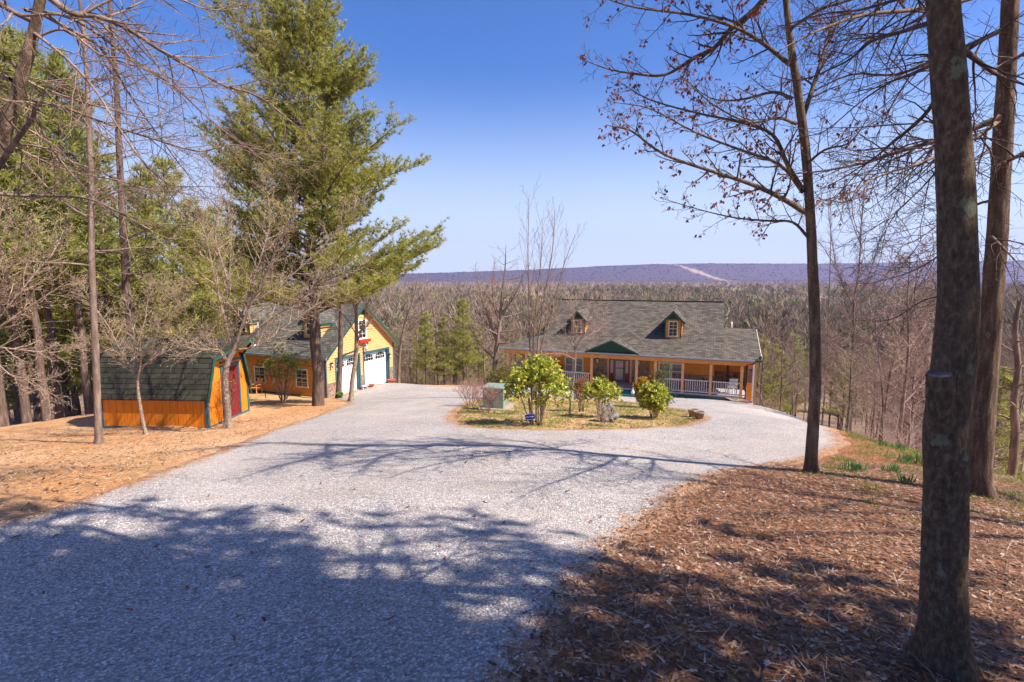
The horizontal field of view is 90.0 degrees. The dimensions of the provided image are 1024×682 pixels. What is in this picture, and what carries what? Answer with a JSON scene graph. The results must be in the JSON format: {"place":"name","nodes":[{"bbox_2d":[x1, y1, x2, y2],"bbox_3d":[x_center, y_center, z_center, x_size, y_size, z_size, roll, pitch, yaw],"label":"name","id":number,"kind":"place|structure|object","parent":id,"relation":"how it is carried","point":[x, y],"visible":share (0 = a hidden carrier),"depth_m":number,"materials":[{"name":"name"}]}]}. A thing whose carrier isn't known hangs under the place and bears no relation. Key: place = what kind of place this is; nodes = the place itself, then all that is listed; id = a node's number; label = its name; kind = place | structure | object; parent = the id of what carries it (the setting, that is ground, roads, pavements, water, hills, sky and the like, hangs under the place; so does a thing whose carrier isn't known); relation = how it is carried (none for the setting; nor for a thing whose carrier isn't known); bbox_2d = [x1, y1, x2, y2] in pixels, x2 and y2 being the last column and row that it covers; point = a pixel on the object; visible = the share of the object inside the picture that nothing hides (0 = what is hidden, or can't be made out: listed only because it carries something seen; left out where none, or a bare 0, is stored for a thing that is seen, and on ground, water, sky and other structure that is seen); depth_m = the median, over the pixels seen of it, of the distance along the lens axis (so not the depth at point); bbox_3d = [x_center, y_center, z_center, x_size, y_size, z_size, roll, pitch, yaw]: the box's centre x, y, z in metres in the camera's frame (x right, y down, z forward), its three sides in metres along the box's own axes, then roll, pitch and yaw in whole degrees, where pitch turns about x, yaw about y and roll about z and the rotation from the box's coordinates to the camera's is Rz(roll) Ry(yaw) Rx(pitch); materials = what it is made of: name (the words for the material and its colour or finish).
{"place":"outdoors","nodes":[
{"label":"outdoors","id":0,"kind":"place"},
{"bbox_2d":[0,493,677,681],"bbox_3d":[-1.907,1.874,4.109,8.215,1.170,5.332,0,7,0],"label":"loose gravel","id":1,"kind":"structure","parent":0,"point":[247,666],"depth_m":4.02,"materials":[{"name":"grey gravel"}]},
{"bbox_2d":[0,383,850,681],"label":"driveway","id":2,"kind":"structure","parent":0,"point":[378,457],"depth_m":5.37,"materials":[{"name":"grey gravel"}]},
{"bbox_2d":[3,422,766,665],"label":"stray leaves","id":3,"kind":"object","parent":2,"relation":"on","point":[234,638],"visible":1,"depth_m":4.82,"materials":[{"name":"brown plant"}]},
{"bbox_2d":[0,261,1023,681],"bbox_3d":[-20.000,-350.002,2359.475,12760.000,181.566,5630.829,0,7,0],"label":"ground","id":4,"kind":"structure","parent":0,"point":[608,275],"depth_m":7.07,"materials":[{"name":"brown soil"}]},
{"bbox_2d":[3,312,81,410],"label":"pine tree","id":5,"kind":"object","parent":4,"relation":"on","point":[13,394],"visible":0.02,"depth_m":42.01,"materials":[{"name":"brown plant"}]},
{"bbox_2d":[0,54,99,426],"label":"pine tree","id":6,"kind":"object","parent":4,"relation":"on","point":[4,418],"visible":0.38,"depth_m":20.97,"materials":[{"name":"green plant"}]},
{"bbox_2d":[0,187,100,419],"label":"dogwood tree","id":7,"kind":"object","parent":4,"relation":"on","point":[17,292],"visible":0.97,"depth_m":12.79,"materials":[{"name":"beige plant"}]},
{"bbox_2d":[0,171,104,421],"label":"pine tree","id":8,"kind":"object","parent":4,"relation":"on","point":[35,397],"visible":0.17,"depth_m":32.42,"materials":[{"name":"brown plant"}]},
{"bbox_2d":[0,28,107,418],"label":"pine tree","id":9,"kind":"object","parent":4,"relation":"on","point":[55,384],"visible":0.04,"depth_m":26.06,"materials":[{"name":"green plant"}]},
{"bbox_2d":[2,230,109,415],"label":"pine tree","id":10,"kind":"object","parent":4,"relation":"on","point":[74,379],"visible":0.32,"depth_m":33.57,"materials":[{"name":"green plant"}]},
{"bbox_2d":[0,66,113,423],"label":"pine tree","id":11,"kind":"object","parent":4,"relation":"on","point":[25,410],"visible":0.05,"depth_m":24.19,"materials":[{"name":"green plant"}]},
{"bbox_2d":[0,205,114,416],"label":"pine tree","id":12,"kind":"object","parent":4,"relation":"on","point":[64,387],"visible":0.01,"depth_m":38.64,"materials":[{"name":"brown plant"}]},
{"bbox_2d":[0,21,126,421],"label":"pine tree","id":13,"kind":"object","parent":4,"relation":"on","point":[45,410],"visible":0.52,"depth_m":21.59,"materials":[{"name":"green plant"}]},
{"bbox_2d":[2,46,157,414],"bbox_3d":[-21.277,-4.716,24.659,6.303,18.164,6.478,0,7,3],"label":"pine tree","id":14,"kind":"object","parent":4,"relation":"on","point":[57,63],"visible":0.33,"depth_m":24.18,"materials":[{"name":"green plant"}]},
{"bbox_2d":[39,79,162,359],"bbox_3d":[-23.632,-4.830,28.507,6.955,19.503,6.768,-6,9,-40],"label":"pine tree","id":15,"kind":"object","parent":4,"relation":"on","point":[114,289],"visible":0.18,"depth_m":28.61,"materials":[{"name":"green plant"}]},
{"bbox_2d":[30,164,179,363],"bbox_3d":[-28.236,-2.999,35.419,8.403,18.565,9.064,0,7,2],"label":"pine tree","id":16,"kind":"object","parent":4,"relation":"on","point":[88,322],"visible":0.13,"depth_m":34.64,"materials":[{"name":"green plant"}]},
{"bbox_2d":[0,0,212,443],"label":"slim tree","id":17,"kind":"object","parent":4,"relation":"on","point":[98,426],"visible":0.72,"depth_m":13.35,"materials":[{"name":"brown plant"}]},
{"bbox_2d":[51,0,184,336],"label":"broken pine tree","id":18,"kind":"object","parent":4,"relation":"on","point":[125,287],"visible":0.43,"depth_m":23.87,"materials":[{"name":"green plant"}]},
{"bbox_2d":[72,162,217,350],"bbox_3d":[-23.593,-3.236,33.243,7.366,16.084,8.614,0,7,0],"label":"pine tree","id":19,"kind":"object","parent":4,"relation":"on","point":[147,213],"visible":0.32,"depth_m":32.04,"materials":[{"name":"green plant"}]},
{"bbox_2d":[46,265,246,434],"bbox_3d":[-11.529,0.409,16.101,5.961,5.716,2.544,0,7,0],"label":"dogwood tree","id":20,"kind":"object","parent":4,"relation":"on","point":[142,419],"visible":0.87,"depth_m":16.08,"materials":[{"name":"beige plant"}]},
{"bbox_2d":[84,154,233,337],"bbox_3d":[-25.094,-3.978,39.069,9.668,19.803,8.963,2,7,12],"label":"pine tree","id":21,"kind":"object","parent":4,"relation":"on","point":[159,211],"visible":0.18,"depth_m":37.55,"materials":[{"name":"green plant"}]},
{"bbox_2d":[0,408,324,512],"bbox_3d":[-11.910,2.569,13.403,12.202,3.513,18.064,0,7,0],"label":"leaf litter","id":22,"kind":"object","parent":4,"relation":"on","point":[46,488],"visible":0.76,"depth_m":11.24,"materials":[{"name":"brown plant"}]},
{"bbox_2d":[100,337,255,428],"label":"garden shed","id":23,"kind":"structure","parent":4,"relation":"on","point":[180,393],"depth_m":19.32,"materials":[{"name":"orange wood"}]},
{"bbox_2d":[230,365,239,415],"bbox_3d":[-11.280,1.993,20.868,0.032,2.025,0.504,0,7,3],"label":"door","id":24,"kind":"structure","parent":23,"relation":"in","point":[233,369],"depth_m":20.88,"materials":[{"name":"red paint"}]},
{"bbox_2d":[0,0,368,274],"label":"arching maple tree","id":25,"kind":"object","parent":4,"relation":"on","point":[15,99],"visible":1,"depth_m":5.71,"materials":[{"name":"brown plant"}]},
{"bbox_2d":[160,196,241,337],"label":"pine tree","id":26,"kind":"object","parent":4,"relation":"on","point":[207,295],"visible":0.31,"depth_m":35.21,"materials":[{"name":"green plant"}]},
{"bbox_2d":[182,204,249,336],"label":"pine tree","id":27,"kind":"object","parent":4,"relation":"on","point":[225,227],"visible":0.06,"depth_m":42.10,"materials":[{"name":"green plant"}]},
{"bbox_2d":[0,397,482,532],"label":"pine straw","id":28,"kind":"object","parent":4,"relation":"on","point":[105,449],"visible":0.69,"depth_m":11.81,"materials":[{"name":"orange plant"}]},
{"bbox_2d":[199,80,305,312],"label":"white pine tree","id":29,"kind":"object","parent":4,"relation":"on","point":[237,190],"visible":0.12,"depth_m":42.45,"materials":[{"name":"green plant"}]},
{"bbox_2d":[133,152,387,428],"bbox_3d":[-8.190,-1.341,16.508,9.104,9.153,3.892,0,7,0],"label":"dogwood tree","id":30,"kind":"object","parent":4,"relation":"on","point":[235,348],"visible":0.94,"depth_m":16.62,"materials":[{"name":"beige plant"}]},
{"bbox_2d":[252,342,308,401],"bbox_3d":[-11.720,1.568,26.081,2.623,3.165,2.477,0,7,0],"label":"garden shrub","id":31,"kind":"object","parent":4,"relation":"on","point":[283,360],"visible":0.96,"depth_m":26.02,"materials":[{"name":"green plant"}]},
{"bbox_2d":[150,0,450,405],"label":"white pine tree","id":32,"kind":"object","parent":4,"relation":"on","point":[310,73],"visible":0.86,"depth_m":21.59,"materials":[{"name":"green plant"}]},
{"bbox_2d":[231,301,399,397],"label":"garage","id":33,"kind":"structure","parent":4,"relation":"on","point":[375,363],"depth_m":35.83,"materials":[{"name":"yellow wood"}]},
{"bbox_2d":[295,368,308,387],"bbox_3d":[-14.063,2.484,34.259,1.083,1.251,0.075,3,8,22],"label":"window","id":34,"kind":"structure","parent":33,"relation":"in","point":[301,380],"depth_m":34.25,"materials":[{"name":"beige paint"}]},
{"bbox_2d":[336,357,356,393],"bbox_3d":[-11.573,2.465,35.638,0.085,2.604,2.229,3,8,22],"label":"garage door","id":35,"kind":"structure","parent":33,"relation":"in","point":[347,362],"depth_m":35.75,"materials":[{"name":"white paint"}]},
{"bbox_2d":[364,350,385,386],"bbox_3d":[-10.375,2.101,38.585,0.085,2.604,2.823,3,8,22],"label":"garage door","id":36,"kind":"structure","parent":33,"relation":"in","point":[375,367],"depth_m":38.66,"materials":[{"name":"white paint"}]},
{"bbox_2d":[323,263,371,397],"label":"slim pine tree","id":37,"kind":"object","parent":4,"relation":"on","point":[340,359],"visible":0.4,"depth_m":32.04,"materials":[{"name":"brown plant"}]},
{"bbox_2d":[324,286,405,400],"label":"dogwood tree","id":38,"kind":"object","parent":4,"relation":"on","point":[354,367],"visible":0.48,"depth_m":27.22,"materials":[{"name":"beige plant"}]},
{"bbox_2d":[387,273,442,382],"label":"leaning tree","id":39,"kind":"object","parent":4,"relation":"on","point":[400,347],"visible":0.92,"depth_m":42.20,"materials":[{"name":"brown plant"}]},
{"bbox_2d":[399,282,439,383],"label":"bare tree","id":40,"kind":"object","parent":4,"relation":"on","point":[417,340],"visible":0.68,"depth_m":50.48,"materials":[{"name":"brown plant"}]},
{"bbox_2d":[407,311,446,384],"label":"pine tree","id":41,"kind":"object","parent":4,"relation":"on","point":[424,360],"visible":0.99,"depth_m":46.12,"materials":[{"name":"green plant"}]},
{"bbox_2d":[408,276,456,384],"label":"bare tree","id":42,"kind":"object","parent":4,"relation":"on","point":[433,315],"visible":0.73,"depth_m":51.87,"materials":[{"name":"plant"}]},
{"bbox_2d":[428,316,460,384],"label":"pine tree","id":43,"kind":"object","parent":4,"relation":"on","point":[441,356],"visible":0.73,"depth_m":52.25,"materials":[{"name":"green plant"}]},
{"bbox_2d":[394,357,500,384],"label":"undergrowth","id":44,"kind":"object","parent":4,"relation":"on","point":[428,378],"visible":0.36,"depth_m":50.91,"materials":[{"name":"brown plant"}]},
{"bbox_2d":[436,327,470,384],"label":"pine tree","id":45,"kind":"object","parent":4,"relation":"on","point":[457,375],"visible":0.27,"depth_m":62.59,"materials":[{"name":"green plant"}]},
{"bbox_2d":[440,297,487,383],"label":"pine tree","id":46,"kind":"object","parent":4,"relation":"on","point":[463,356],"visible":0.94,"depth_m":47.04,"materials":[{"name":"green plant"}]},
{"bbox_2d":[452,375,485,406],"bbox_3d":[-1.662,2.059,20.679,1.614,1.377,1.365,0,7,0],"label":"bare shrub","id":47,"kind":"object","parent":4,"relation":"on","point":[466,384],"visible":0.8,"depth_m":20.67,"materials":[{"name":"brown plant"}]},
{"bbox_2d":[461,324,492,382],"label":"pine tree","id":48,"kind":"object","parent":4,"relation":"on","point":[479,367],"visible":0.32,"depth_m":60.29,"materials":[{"name":"green plant"}]},
{"bbox_2d":[463,275,506,379],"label":"bare tree","id":49,"kind":"object","parent":4,"relation":"on","point":[483,334],"visible":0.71,"depth_m":50.46,"materials":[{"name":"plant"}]},
{"bbox_2d":[468,382,502,412],"bbox_3d":[-0.927,1.999,17.845,1.250,1.166,1.122,0,7,0],"label":"bare shrub","id":50,"kind":"object","parent":4,"relation":"on","point":[487,395],"visible":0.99,"depth_m":17.71,"materials":[{"name":"brown plant"}]},
{"bbox_2d":[478,383,512,410],"bbox_3d":[-0.594,2.158,19.253,1.080,1.010,1.060,2,7,14],"label":"utility box","id":51,"kind":"object","parent":4,"relation":"on","point":[502,405],"visible":0.58,"depth_m":18.89,"materials":[{"name":"metal"}]},
{"bbox_2d":[463,240,534,378],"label":"dark tree","id":52,"kind":"object","parent":4,"relation":"on","point":[496,336],"visible":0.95,"depth_m":41.02,"materials":[{"name":"brown plant"}]},
{"bbox_2d":[483,364,515,390],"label":"boxwood shrub","id":53,"kind":"object","parent":4,"relation":"on","point":[501,373],"visible":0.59,"depth_m":25.13,"materials":[{"name":"green plant"}]},
{"bbox_2d":[35,286,1023,379],"bbox_3d":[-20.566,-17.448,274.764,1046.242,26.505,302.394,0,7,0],"label":"bare woodland","id":54,"kind":"object","parent":4,"relation":"on","point":[778,309],"visible":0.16,"depth_m":202.79,"materials":[{"name":"brown plant"}]},
{"bbox_2d":[500,353,574,425],"bbox_3d":[0.703,1.346,13.986,2.093,2.099,1.917,0,7,0],"label":"rhododendron","id":55,"kind":"object","parent":4,"relation":"on","point":[539,369],"visible":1,"depth_m":13.66,"materials":[{"name":"green plant"}]},
{"bbox_2d":[67,281,1023,310],"bbox_3d":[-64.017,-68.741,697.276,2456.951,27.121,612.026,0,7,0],"label":"woodland","id":56,"kind":"object","parent":4,"relation":"on","point":[680,290],"visible":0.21,"depth_m":621.00,"materials":[{"name":"brown plant"}]},
{"bbox_2d":[511,176,586,399],"bbox_3d":[1.623,-2.459,24.110,3.477,10.831,2.581,0,7,0],"label":"birch clump","id":57,"kind":"object","parent":4,"relation":"on","point":[541,304],"visible":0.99,"depth_m":24.28,"materials":[{"name":"grey plant"}]},
{"bbox_2d":[525,293,618,416],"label":"redbud tree","id":58,"kind":"object","parent":4,"relation":"on","point":[580,340],"visible":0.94,"depth_m":16.39,"materials":[{"name":"beige plant"}]},
{"bbox_2d":[454,399,694,428],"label":"island grass","id":59,"kind":"structure","parent":4,"relation":"on","point":[562,416],"depth_m":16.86,"materials":[{"name":"plant"}]},
{"bbox_2d":[570,372,593,411],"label":"nandina shrub","id":60,"kind":"object","parent":4,"relation":"on","point":[578,385],"visible":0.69,"depth_m":18.41,"materials":[{"name":"brown plant"}]},
{"bbox_2d":[165,261,1023,281],"bbox_3d":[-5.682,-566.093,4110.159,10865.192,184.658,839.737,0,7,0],"label":"ridge woodland","id":61,"kind":"object","parent":4,"relation":"on","point":[672,272],"visible":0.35,"depth_m":4133.38,"materials":[{"name":"plant"}]},
{"bbox_2d":[579,374,623,414],"bbox_3d":[2.894,1.805,16.515,1.475,1.478,1.443,0,7,0],"label":"rhododendron","id":62,"kind":"object","parent":4,"relation":"on","point":[597,389],"visible":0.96,"depth_m":16.36,"materials":[{"name":"green plant"}]},
{"bbox_2d":[499,299,762,404],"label":"porch house","id":63,"kind":"structure","parent":4,"relation":"on","point":[697,346],"depth_m":36.79,"materials":[{"name":"orange"}]},
{"bbox_2d":[614,359,624,381],"bbox_3d":[7.890,2.181,37.639,0.788,1.702,0.100,3,8,21],"label":"storm door","id":64,"kind":"structure","parent":63,"relation":"in","point":[619,364],"depth_m":37.64,"materials":[{"name":"glass"}]},
{"bbox_2d":[260,283,1023,377],"bbox_3d":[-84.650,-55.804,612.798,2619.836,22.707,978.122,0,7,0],"label":"pine woodland","id":65,"kind":"object","parent":4,"relation":"on","point":[647,288],"visible":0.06,"depth_m":271.18,"materials":[{"name":"green plant"}]},
{"bbox_2d":[285,279,1023,291],"bbox_3d":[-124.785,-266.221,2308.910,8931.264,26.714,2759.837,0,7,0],"label":"distant woodland","id":66,"kind":"object","parent":4,"relation":"on","point":[486,283],"visible":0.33,"depth_m":1636.21,"materials":[{"name":"plant"}]},
{"bbox_2d":[636,378,672,417],"bbox_3d":[4.553,1.867,16.281,1.195,1.385,1.199,0,7,0],"label":"rhododendron","id":67,"kind":"object","parent":4,"relation":"on","point":[654,397],"visible":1,"depth_m":16.15,"materials":[{"name":"green plant"}]},
{"bbox_2d":[642,362,677,406],"bbox_3d":[6.069,2.033,20.895,1.345,2.501,1.325,-4,8,-29],"label":"shrub","id":68,"kind":"object","parent":4,"relation":"on","point":[660,372],"visible":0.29,"depth_m":20.80,"materials":[{"name":"green plant"}]},
{"bbox_2d":[576,0,903,472],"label":"oak tree","id":69,"kind":"object","parent":4,"relation":"on","point":[812,433],"visible":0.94,"depth_m":7.81,"materials":[{"name":"brown plant"}]},
{"bbox_2d":[480,459,1023,681],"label":"leaf litter","id":70,"kind":"object","parent":4,"relation":"on","point":[720,628],"visible":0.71,"depth_m":3.67,"materials":[{"name":"brown plant"}]},
{"bbox_2d":[731,333,776,407],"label":"pine tree","id":71,"kind":"object","parent":4,"relation":"on","point":[761,339],"visible":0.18,"depth_m":62.22,"materials":[{"name":"green plant"}]},
{"bbox_2d":[487,459,1023,681],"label":"fallen twigs","id":72,"kind":"object","parent":4,"relation":"on","point":[767,605],"visible":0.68,"depth_m":3.67,"materials":[{"name":"brown plant"}]},
{"bbox_2d":[753,314,788,403],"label":"bare tree","id":73,"kind":"object","parent":4,"relation":"on","point":[757,377],"visible":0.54,"depth_m":45.77,"materials":[{"name":"brown plant"}]},
{"bbox_2d":[755,344,794,412],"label":"pine tree","id":74,"kind":"object","parent":4,"relation":"on","point":[769,387],"visible":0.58,"depth_m":55.50,"materials":[{"name":"green plant"}]},
{"bbox_2d":[761,313,808,408],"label":"bare tree","id":75,"kind":"object","parent":4,"relation":"on","point":[783,349],"visible":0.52,"depth_m":66.10,"materials":[{"name":"brown plant"}]},
{"bbox_2d":[770,353,806,413],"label":"pine tree","id":76,"kind":"object","parent":4,"relation":"on","point":[787,395],"visible":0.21,"depth_m":68.91,"materials":[{"name":"green plant"}]},
{"bbox_2d":[774,344,808,415],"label":"tree","id":77,"kind":"object","parent":4,"relation":"on","point":[793,389],"visible":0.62,"depth_m":64.62,"materials":[{"name":"brown plant"}]},
{"bbox_2d":[760,321,823,410],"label":"bare tree","id":78,"kind":"object","parent":4,"relation":"on","point":[786,373],"visible":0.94,"depth_m":51.98,"materials":[{"name":"brown plant"}]},
{"bbox_2d":[783,343,807,414],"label":"pine tree","id":79,"kind":"object","parent":4,"relation":"on","point":[802,366],"visible":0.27,"depth_m":80.83,"materials":[{"name":"green plant"}]},
{"bbox_2d":[652,416,1023,528],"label":"lawn grass","id":80,"kind":"structure","parent":4,"relation":"on","point":[852,434],"depth_m":8.73,"materials":[{"name":"plant"}]},
{"bbox_2d":[792,188,884,424],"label":"slim dark tree","id":81,"kind":"object","parent":4,"relation":"on","point":[828,310],"visible":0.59,"depth_m":73.78,"materials":[{"name":"brown plant"}]},
{"bbox_2d":[822,354,861,430],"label":"bare tree","id":82,"kind":"object","parent":4,"relation":"on","point":[838,394],"visible":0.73,"depth_m":47.79,"materials":[{"name":"beige plant"}]},
{"bbox_2d":[820,355,865,429],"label":"pine tree","id":83,"kind":"object","parent":4,"relation":"on","point":[829,411],"visible":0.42,"depth_m":71.34,"materials":[{"name":"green plant"}]},
{"bbox_2d":[829,350,867,421],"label":"bare tree","id":84,"kind":"object","parent":4,"relation":"on","point":[852,384],"visible":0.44,"depth_m":49.25,"materials":[{"name":"beige plant"}]},
{"bbox_2d":[820,282,895,431],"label":"bare tree","id":85,"kind":"object","parent":4,"relation":"on","point":[850,384],"visible":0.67,"depth_m":44.55,"materials":[{"name":"brown plant"}]},
{"bbox_2d":[821,317,895,429],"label":"bare tree","id":86,"kind":"object","parent":4,"relation":"on","point":[836,379],"visible":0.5,"depth_m":53.08,"materials":[{"name":"brown plant"}]},
{"bbox_2d":[791,144,934,429],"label":"forked tree","id":87,"kind":"object","parent":4,"relation":"on","point":[857,277],"visible":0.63,"depth_m":65.79,"materials":[{"name":"brown plant"}]},
{"bbox_2d":[834,344,905,433],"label":"bare tree","id":88,"kind":"object","parent":4,"relation":"on","point":[874,396],"visible":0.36,"depth_m":36.91,"materials":[{"name":"brown plant"}]},
{"bbox_2d":[825,314,918,439],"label":"bare tree","id":89,"kind":"object","parent":4,"relation":"on","point":[881,392],"visible":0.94,"depth_m":21.11,"materials":[{"name":"brown plant"}]},
{"bbox_2d":[736,381,1023,477],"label":"undergrowth","id":90,"kind":"object","parent":4,"relation":"on","point":[887,438],"visible":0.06,"depth_m":20.35,"materials":[{"name":"brown plant"}]},
{"bbox_2d":[825,239,936,445],"bbox_3d":[16.091,0.873,20.815,4.734,10.114,4.014,0,7,-2],"label":"bare tree","id":91,"kind":"object","parent":4,"relation":"on","point":[906,370],"visible":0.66,"depth_m":20.55,"materials":[{"name":"brown plant"}]},
{"bbox_2d":[744,0,1023,681],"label":"beech tree","id":92,"kind":"object","parent":4,"relation":"on","point":[939,640],"visible":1,"depth_m":2.53,"materials":[{"name":"brown plant"}]},
{"bbox_2d":[744,0,1023,499],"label":"maple tree","id":93,"kind":"object","parent":4,"relation":"on","point":[982,428],"visible":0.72,"depth_m":6.99,"materials":[{"name":"brown plant"}]},
{"bbox_2d":[847,236,936,440],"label":"bare tree","id":94,"kind":"object","parent":4,"relation":"on","point":[891,364],"visible":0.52,"depth_m":22.28,"materials":[{"name":"brown plant"}]},
{"bbox_2d":[850,286,935,445],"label":"bare tree","id":95,"kind":"object","parent":4,"relation":"on","point":[912,399],"visible":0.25,"depth_m":23.78,"materials":[{"name":"brown plant"}]},
{"bbox_2d":[868,349,930,447],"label":"bare tree","id":96,"kind":"object","parent":4,"relation":"on","point":[890,423],"visible":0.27,"depth_m":26.58,"materials":[{"name":"brown plant"}]},
{"bbox_2d":[884,448,922,466],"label":"daffodil clump","id":97,"kind":"object","parent":4,"relation":"on","point":[906,458],"visible":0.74,"depth_m":9.63,"materials":[{"name":"green plant"}]},
{"bbox_2d":[832,253,1023,420],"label":"bare tree","id":98,"kind":"object","parent":4,"relation":"on","point":[930,273],"visible":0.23,"depth_m":23.23,"materials":[{"name":"brown plant"}]},
{"bbox_2d":[994,365,1023,478],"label":"pine tree","id":99,"kind":"object","parent":4,"relation":"on","point":[1004,383],"visible":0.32,"depth_m":36.43,"materials":[{"name":"green plant"}]},
{"bbox_2d":[994,352,1023,464],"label":"bare tree","id":100,"kind":"object","parent":4,"relation":"on","point":[1007,429],"visible":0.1,"depth_m":30.81,"materials":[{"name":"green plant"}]},
{"bbox_2d":[997,292,1023,476],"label":"curved tree","id":101,"kind":"object","parent":4,"relation":"on","point":[1015,425],"visible":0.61,"depth_m":11.71,"materials":[{"name":"grey plant"}]},
{"bbox_2d":[0,0,1023,274],"label":"sky","id":102,"kind":"structure","parent":0,"point":[493,89],"materials":[{"name":"blue"}]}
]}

